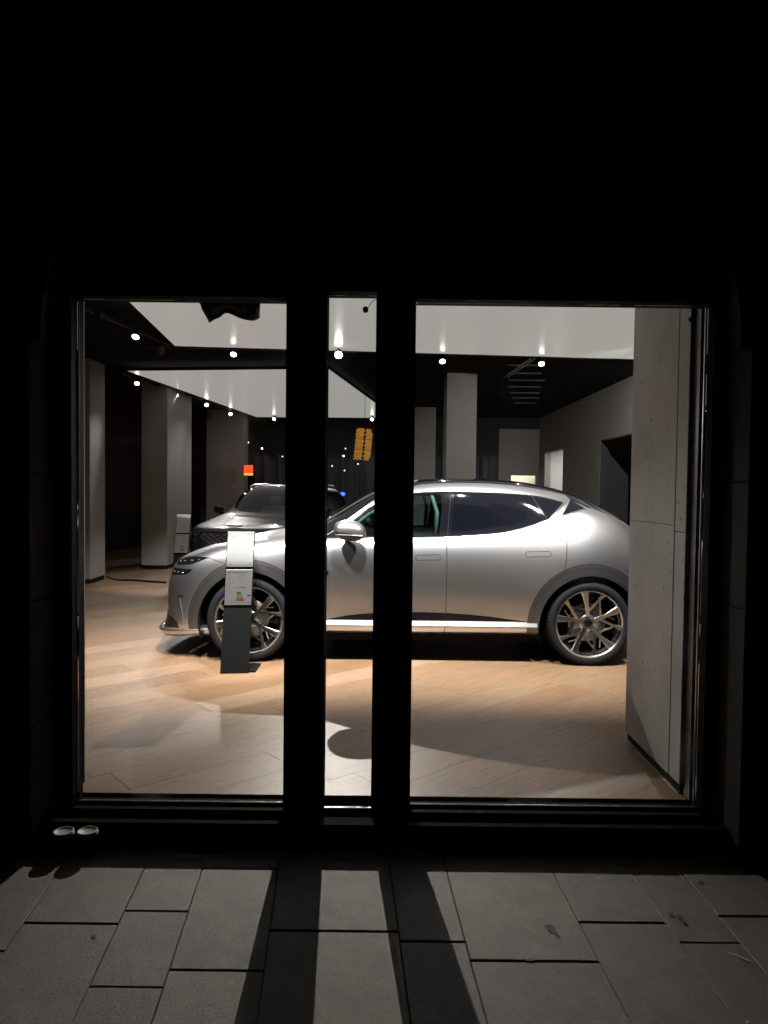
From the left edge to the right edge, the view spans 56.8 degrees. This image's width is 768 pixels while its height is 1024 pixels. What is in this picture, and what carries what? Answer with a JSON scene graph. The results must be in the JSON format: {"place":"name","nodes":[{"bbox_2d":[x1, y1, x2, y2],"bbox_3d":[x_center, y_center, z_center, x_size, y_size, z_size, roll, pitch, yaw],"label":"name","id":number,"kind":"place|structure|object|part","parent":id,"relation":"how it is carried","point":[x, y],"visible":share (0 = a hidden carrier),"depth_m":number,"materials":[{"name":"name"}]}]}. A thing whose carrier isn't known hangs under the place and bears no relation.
{"place":"outdoors","nodes":[
{"label":"outdoors","id":0,"kind":"place"},
{"bbox_2d":[105,399,141,552],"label":"wall","id":1,"kind":"structure","parent":0,"point":[123,476],"depth_m":16.83,"materials":[{"name":"black paint"}]},
{"bbox_2d":[84,302,633,417],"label":"ceiling","id":2,"kind":"structure","parent":0,"point":[115,349],"depth_m":11.28,"materials":[{"name":"black paint"}]},
{"bbox_2d":[84,306,170,344],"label":"light track","id":3,"kind":"structure","parent":2,"relation":"hanging from","point":[118,322],"depth_m":8.04,"materials":[{"name":"black metal"}]},
{"bbox_2d":[132,328,140,339],"bbox_3d":[-2.859,-2.057,8.204,0.088,0.142,0.138,1,2,0],"label":"spotlight","id":4,"kind":"object","parent":3,"relation":"attached to","point":[136,333],"visible":1,"depth_m":8.18,"materials":[{"name":"black"}]},
{"bbox_2d":[157,343,164,354],"bbox_3d":[-2.796,-2.045,8.888,0.094,0.160,0.132,1,2,0],"label":"spotlight","id":5,"kind":"object","parent":3,"relation":"attached to","point":[160,349],"visible":1,"depth_m":8.86,"materials":[{"name":"black"}]},
{"bbox_2d":[121,372,238,411],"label":"light track","id":6,"kind":"structure","parent":2,"relation":"hanging from","point":[157,384],"depth_m":14.05,"materials":[{"name":"black metal"}]},
{"bbox_2d":[134,378,139,385],"bbox_3d":[-4.136,-2.188,11.906,0.088,0.140,0.141,0,2,-11],"label":"spotlight","id":7,"kind":"object","parent":6,"relation":"attached to","point":[137,382],"visible":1,"depth_m":11.87,"materials":[{"name":"black"}]},
{"bbox_2d":[127,366,374,417],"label":"ceiling panel","id":8,"kind":"structure","parent":2,"relation":"attached to","point":[257,391],"depth_m":12.88,"materials":[{"name":"white paint"}]},
{"bbox_2d":[354,356,372,460],"bbox_3d":[-0.280,-1.399,9.567,0.261,1.410,0.214,1,2,0],"label":"amber drum","id":9,"kind":"object","parent":2,"relation":"hanging from","point":[363,444],"visible":1,"depth_m":9.52,"materials":[{"name":"orange"}]},
{"bbox_2d":[141,344,613,359],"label":"light track","id":10,"kind":"structure","parent":2,"relation":"hanging from","point":[155,346],"depth_m":9.32,"materials":[{"name":"black metal"}]},
{"bbox_2d":[230,348,237,356],"bbox_3d":[-1.945,-2.077,9.213,0.088,0.141,0.139,1,2,0],"label":"spotlight","id":11,"kind":"object","parent":10,"relation":"attached to","point":[233,352],"visible":0.98,"depth_m":9.18,"materials":[{"name":"black"}]},
{"bbox_2d":[439,355,445,363],"bbox_3d":[0.784,-2.055,9.544,0.088,0.140,0.140,1,2,0],"label":"spotlight","id":12,"kind":"object","parent":10,"relation":"attached to","point":[442,359],"visible":0.98,"depth_m":9.51,"materials":[{"name":"black"}]},
{"bbox_2d":[538,358,544,366],"bbox_3d":[2.139,-2.042,9.646,0.088,0.140,0.141,1,2,11],"label":"spotlight","id":13,"kind":"object","parent":10,"relation":"attached to","point":[541,362],"visible":0.99,"depth_m":9.61,"materials":[{"name":"black"}]},
{"bbox_2d":[129,298,634,358],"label":"ceiling panel","id":14,"kind":"structure","parent":2,"relation":"attached to","point":[585,332],"depth_m":7.98,"materials":[{"name":"white paint"}]},
{"bbox_2d":[334,348,342,358],"bbox_3d":[-0.587,-2.042,9.178,0.110,0.138,0.151,1,2,0],"label":"spotlight","id":15,"kind":"object","parent":14,"relation":"attached to","point":[338,354],"visible":1,"depth_m":9.13,"materials":[{"name":"black"}]},
{"bbox_2d":[504,358,535,377],"bbox_3d":[2.030,-2.165,10.720,0.078,0.016,1.703,1,2,-3],"label":"conduit","id":16,"kind":"object","parent":2,"relation":"attached to","point":[520,368],"visible":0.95,"depth_m":10.60,"materials":[{"name":"grey metal"}]},
{"bbox_2d":[506,364,544,403],"bbox_3d":[2.583,-2.277,12.974,0.629,0.020,4.801,1,2,11],"label":"ceiling grille","id":17,"kind":"object","parent":2,"relation":"attached to","point":[525,386],"visible":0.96,"depth_m":12.89,"materials":[{"name":"grey metal"}]},
{"bbox_2d":[191,414,539,531],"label":"back wall","id":18,"kind":"structure","parent":0,"point":[267,434],"depth_m":18.75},
{"bbox_2d":[511,475,534,483],"bbox_3d":[3.690,-0.862,19.356,1.261,1.244,0.750,1,2,0],"label":"service hatch","id":19,"kind":"object","parent":18,"relation":"attached to","point":[528,479],"visible":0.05,"depth_m":19.68,"materials":[{"name":"beige"}]},
{"bbox_2d":[255,453,496,456],"bbox_3d":[-0.208,-1.465,18.412,6.250,0.028,0.140,1,2,0],"label":"curtain rail","id":20,"kind":"object","parent":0,"point":[353,455],"visible":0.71,"depth_m":18.34,"materials":[{"name":"metal"}]},
{"bbox_2d":[255,455,496,525],"bbox_3d":[-0.222,-0.280,18.451,6.250,2.340,0.168,1,2,0],"label":"curtain","id":21,"kind":"object","parent":20,"relation":"hanging from","point":[354,480],"visible":0.12,"depth_m":18.43,"materials":[{"name":"grey fabric"}]},
{"bbox_2d":[0,845,767,1023],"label":"pavement","id":22,"kind":"structure","parent":0,"point":[159,935],"depth_m":2.54,"materials":[{"name":"grey concrete"}]},
{"bbox_2d":[52,826,74,853],"bbox_3d":[-1.401,1.437,3.104,0.093,0.090,0.093,1,2,0],"label":"paper cup","id":23,"kind":"object","parent":22,"relation":"on","point":[62,837],"visible":1,"depth_m":3.08,"materials":[{"name":"black paper"}]},
{"bbox_2d":[76,826,98,853],"bbox_3d":[-1.296,1.437,3.104,0.093,0.094,0.093,1,2,0],"label":"paper cup","id":24,"kind":"object","parent":22,"relation":"on","point":[86,836],"visible":1,"depth_m":3.08,"materials":[{"name":"black"}]},
{"bbox_2d":[0,0,767,162],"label":"building wall","id":25,"kind":"structure","parent":22,"relation":"on","point":[40,40],"depth_m":2.97,"materials":[{"name":"stone"}]},
{"bbox_2d":[56,811,713,825],"bbox_3d":[-0.017,1.490,3.335,80.000,0.105,0.270,1,2,0],"label":"ledge","id":26,"kind":"object","parent":22,"relation":"on","point":[363,819],"visible":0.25,"depth_m":3.32,"materials":[{"name":"black stone"}]},
{"bbox_2d":[37,818,728,852],"bbox_3d":[-0.017,1.471,3.181,80.000,0.153,0.034,1,2,0],"label":"ledge nosing","id":27,"kind":"object","parent":26,"relation":"attached to","point":[440,836],"visible":0.75,"depth_m":3.16,"materials":[{"name":"black stone"}]},
{"bbox_2d":[44,0,730,820],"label":"shop front","id":28,"kind":"object","parent":26,"relation":"on","point":[244,174],"visible":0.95,"depth_m":3.26,"materials":[{"name":"black metal"}]},
{"bbox_2d":[95,304,102,317],"bbox_3d":[-1.346,-0.951,3.358,0.035,0.059,0.031,1,2,0],"label":"glass sensor","id":29,"kind":"object","parent":28,"relation":"attached to","point":[98,314],"visible":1,"depth_m":3.35,"materials":[{"name":"black metal"}]},
{"bbox_2d":[200,303,259,322],"bbox_3d":[-0.743,-0.986,3.439,0.300,0.142,0.072,1,2,0],"label":"black cloth","id":30,"kind":"object","parent":28,"relation":"hanging from","point":[244,311],"visible":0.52,"depth_m":3.43,"materials":[{"name":"black fabric"}]},
{"bbox_2d":[363,300,374,312],"bbox_3d":[-0.059,-0.976,3.342,0.082,0.074,0.022,1,2,0],"label":"glass sensor","id":31,"kind":"object","parent":28,"relation":"attached to","point":[365,309],"visible":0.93,"depth_m":3.33,"materials":[{"name":"black metal"}]},
{"bbox_2d":[688,309,697,321],"bbox_3d":[1.463,-0.930,3.358,0.035,0.059,0.031,1,2,0],"label":"glass sensor","id":32,"kind":"object","parent":28,"relation":"attached to","point":[692,318],"visible":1,"depth_m":3.35,"materials":[{"name":"black metal"}]},
{"bbox_2d":[83,545,690,803],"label":"showroom floor","id":33,"kind":"structure","parent":0,"point":[532,718],"depth_m":4.63,"materials":[{"name":"beige wood"}]},
{"bbox_2d":[82,302,84,782],"bbox_3d":[-1.719,-0.341,3.467,0.445,3.416,0.149,1,2,0],"label":"post","id":34,"kind":"object","parent":33,"relation":"on","point":[83,538],"visible":0.11,"depth_m":3.54,"materials":[{"name":"black metal"}]},
{"bbox_2d":[84,372,84,656],"bbox_3d":[-2.172,-0.359,3.870,0.848,3.416,0.558,1,2,0],"label":"wall return","id":35,"kind":"object","parent":33,"relation":"on","point":[84,514],"depth_m":4.15,"materials":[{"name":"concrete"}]},
{"bbox_2d":[84,359,104,583],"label":"pillar","id":36,"kind":"structure","parent":33,"relation":"on","point":[94,371],"depth_m":10.96,"materials":[{"name":"black"}]},
{"bbox_2d":[106,576,166,582],"bbox_3d":[-4.011,1.078,11.250,1.342,0.032,0.215,2,2,29],"label":"floor cable","id":37,"kind":"object","parent":33,"relation":"on","point":[138,580],"visible":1,"depth_m":11.18,"materials":[{"name":"black plastic"}]},
{"bbox_2d":[142,380,191,568],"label":"pillar","id":38,"kind":"structure","parent":33,"relation":"on","point":[166,449],"depth_m":12.85,"materials":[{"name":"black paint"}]},
{"bbox_2d":[173,514,191,566],"bbox_3d":[-3.009,0.579,10.626,0.264,1.093,0.299,1,2,0],"label":"info stand","id":39,"kind":"object","parent":33,"relation":"on","point":[182,535],"visible":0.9,"depth_m":10.61,"materials":[{"name":"black paint"}]},
{"bbox_2d":[206,409,247,520],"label":"pillar","id":40,"kind":"structure","parent":33,"relation":"on","point":[227,448],"depth_m":17.57,"materials":[{"name":"black paint"}]},
{"bbox_2d":[220,531,260,673],"bbox_3d":[-1.175,0.730,5.840,0.278,1.142,0.312,1,2,0],"label":"info stand","id":41,"kind":"object","parent":33,"relation":"on","point":[237,615],"visible":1,"depth_m":5.79,"materials":[{"name":"black paint"}]},
{"bbox_2d":[244,465,252,488],"bbox_3d":[-3.231,-0.099,16.907,0.240,2.026,0.240,1,2,0],"label":"red sign","id":42,"kind":"object","parent":33,"relation":"on","point":[248,470],"visible":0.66,"depth_m":16.85,"materials":[{"name":"red plastic"}]},
{"bbox_2d":[190,483,347,552],"bbox_3d":[-1.848,0.272,12.853,2.152,1.582,4.379,1,2,12],"label":"car","id":43,"kind":"object","parent":33,"relation":"on","point":[258,509],"visible":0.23,"depth_m":12.03,"materials":[{"name":"grey paint"}]},
{"bbox_3d":[-2.603,-0.196,12.889,0.112,0.326,0.766,1,2,12],"label":"window pane","id":44,"kind":"part","parent":43,"relation":"part of","materials":[{"name":"black glass"}]},
{"bbox_3d":[-2.436,-0.231,13.691,0.150,0.323,0.698,1,2,12],"label":"dark window pane","id":45,"kind":"part","parent":43,"relation":"part of","materials":[{"name":"black glass"}]},
{"bbox_3d":[-2.306,-0.239,14.318,0.174,0.339,0.466,1,2,12],"label":"dark window pane","id":46,"kind":"part","parent":43,"relation":"part of","materials":[{"name":"black glass"}]},
{"bbox_3d":[-0.952,-0.204,13.375,0.150,0.323,0.698,1,2,12],"label":"dark window pane","id":47,"kind":"part","parent":43,"relation":"part of","materials":[{"name":"black glass"}]},
{"bbox_3d":[-0.816,-0.212,14.001,0.174,0.339,0.466,1,2,12],"label":"dark window pane","id":48,"kind":"part","parent":43,"relation":"part of","materials":[{"name":"black glass"}]},
{"bbox_2d":[159,478,629,664],"bbox_3d":[0.181,0.468,7.004,4.575,1.616,2.267,1,2,0],"label":"car","id":49,"kind":"object","parent":33,"relation":"on","point":[499,560],"visible":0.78,"depth_m":6.11,"materials":[{"name":"silver metal"}]},
{"bbox_3d":[-0.012,0.627,6.112,1.096,0.827,0.091,1,2,0],"label":"door","id":50,"kind":"part","parent":49,"relation":"part of","materials":[{"name":"silver metal"}]},
{"bbox_3d":[-0.012,0.569,7.904,1.096,0.827,0.091,1,2,0],"label":"door","id":51,"kind":"part","parent":49,"relation":"part of","materials":[{"name":"silver metal"}]},
{"bbox_3d":[0.994,-0.030,7.763,0.822,0.364,0.142,1,2,2],"label":"dark window pane","id":52,"kind":"part","parent":49,"relation":"part of","materials":[{"name":"black glass"}]},
{"bbox_3d":[0.993,0.020,6.213,0.822,0.364,0.142,1,2,-2],"label":"dark window pane","id":53,"kind":"part","parent":49,"relation":"part of","materials":[{"name":"black glass"}]},
{"bbox_3d":[1.048,0.441,6.179,1.041,1.220,0.277,1,2,0],"label":"door","id":54,"kind":"part","parent":49,"relation":"part of","materials":[{"name":"silver metal"}]},
{"bbox_3d":[1.441,-0.045,6.246,0.250,0.182,0.108,1,2,0],"label":"dark window pane","id":55,"kind":"part","parent":49,"relation":"part of","materials":[{"name":"black glass"}]},
{"bbox_3d":[1.881,-0.080,6.985,0.491,0.279,1.365,1,2,0],"label":"rear window","id":56,"kind":"part","parent":49,"relation":"part of","materials":[{"name":"black glass"}]},
{"bbox_2d":[413,407,435,524],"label":"pillar","id":57,"kind":"structure","parent":33,"relation":"on","point":[425,443],"depth_m":16.56,"materials":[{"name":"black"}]},
{"bbox_2d":[443,373,476,477],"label":"pillar","id":58,"kind":"structure","parent":33,"relation":"on","point":[459,424],"depth_m":11.66,"materials":[{"name":"grey paint"}]},
{"bbox_2d":[625,308,694,793],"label":"concrete pillar","id":59,"kind":"structure","parent":33,"relation":"on","point":[663,374],"depth_m":3.79,"materials":[{"name":"grey concrete"}]},
{"bbox_2d":[683,308,703,800],"bbox_3d":[1.655,-0.301,3.428,0.308,3.416,0.072,1,2,0],"label":"post","id":60,"kind":"object","parent":33,"relation":"on","point":[693,537],"visible":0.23,"depth_m":3.44,"materials":[{"name":"grey"}]},
{"bbox_2d":[499,418,539,428],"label":"soffit","id":61,"kind":"structure","parent":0,"point":[519,423],"depth_m":18.72,"materials":[{"name":"black paint"}]},
{"bbox_2d":[539,376,632,505],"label":"wall","id":62,"kind":"structure","parent":0,"point":[578,432],"depth_m":14.45,"materials":[{"name":"grey paint"}]},
{"bbox_2d":[550,451,562,490],"bbox_3d":[5.013,-0.279,17.196,1.540,2.640,2.828,1,2,0],"label":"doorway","id":63,"kind":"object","parent":62,"relation":"attached to","point":[556,475],"depth_m":18.48,"materials":[{"name":"white paint"}]},
{"bbox_2d":[599,436,631,526],"bbox_3d":[4.583,-0.147,12.335,0.998,2.600,2.871,1,2,0],"label":"dark doorway","id":64,"kind":"structure","parent":62,"relation":"attached to","point":[615,478],"depth_m":13.55,"materials":[{"name":"black"}]}
]}

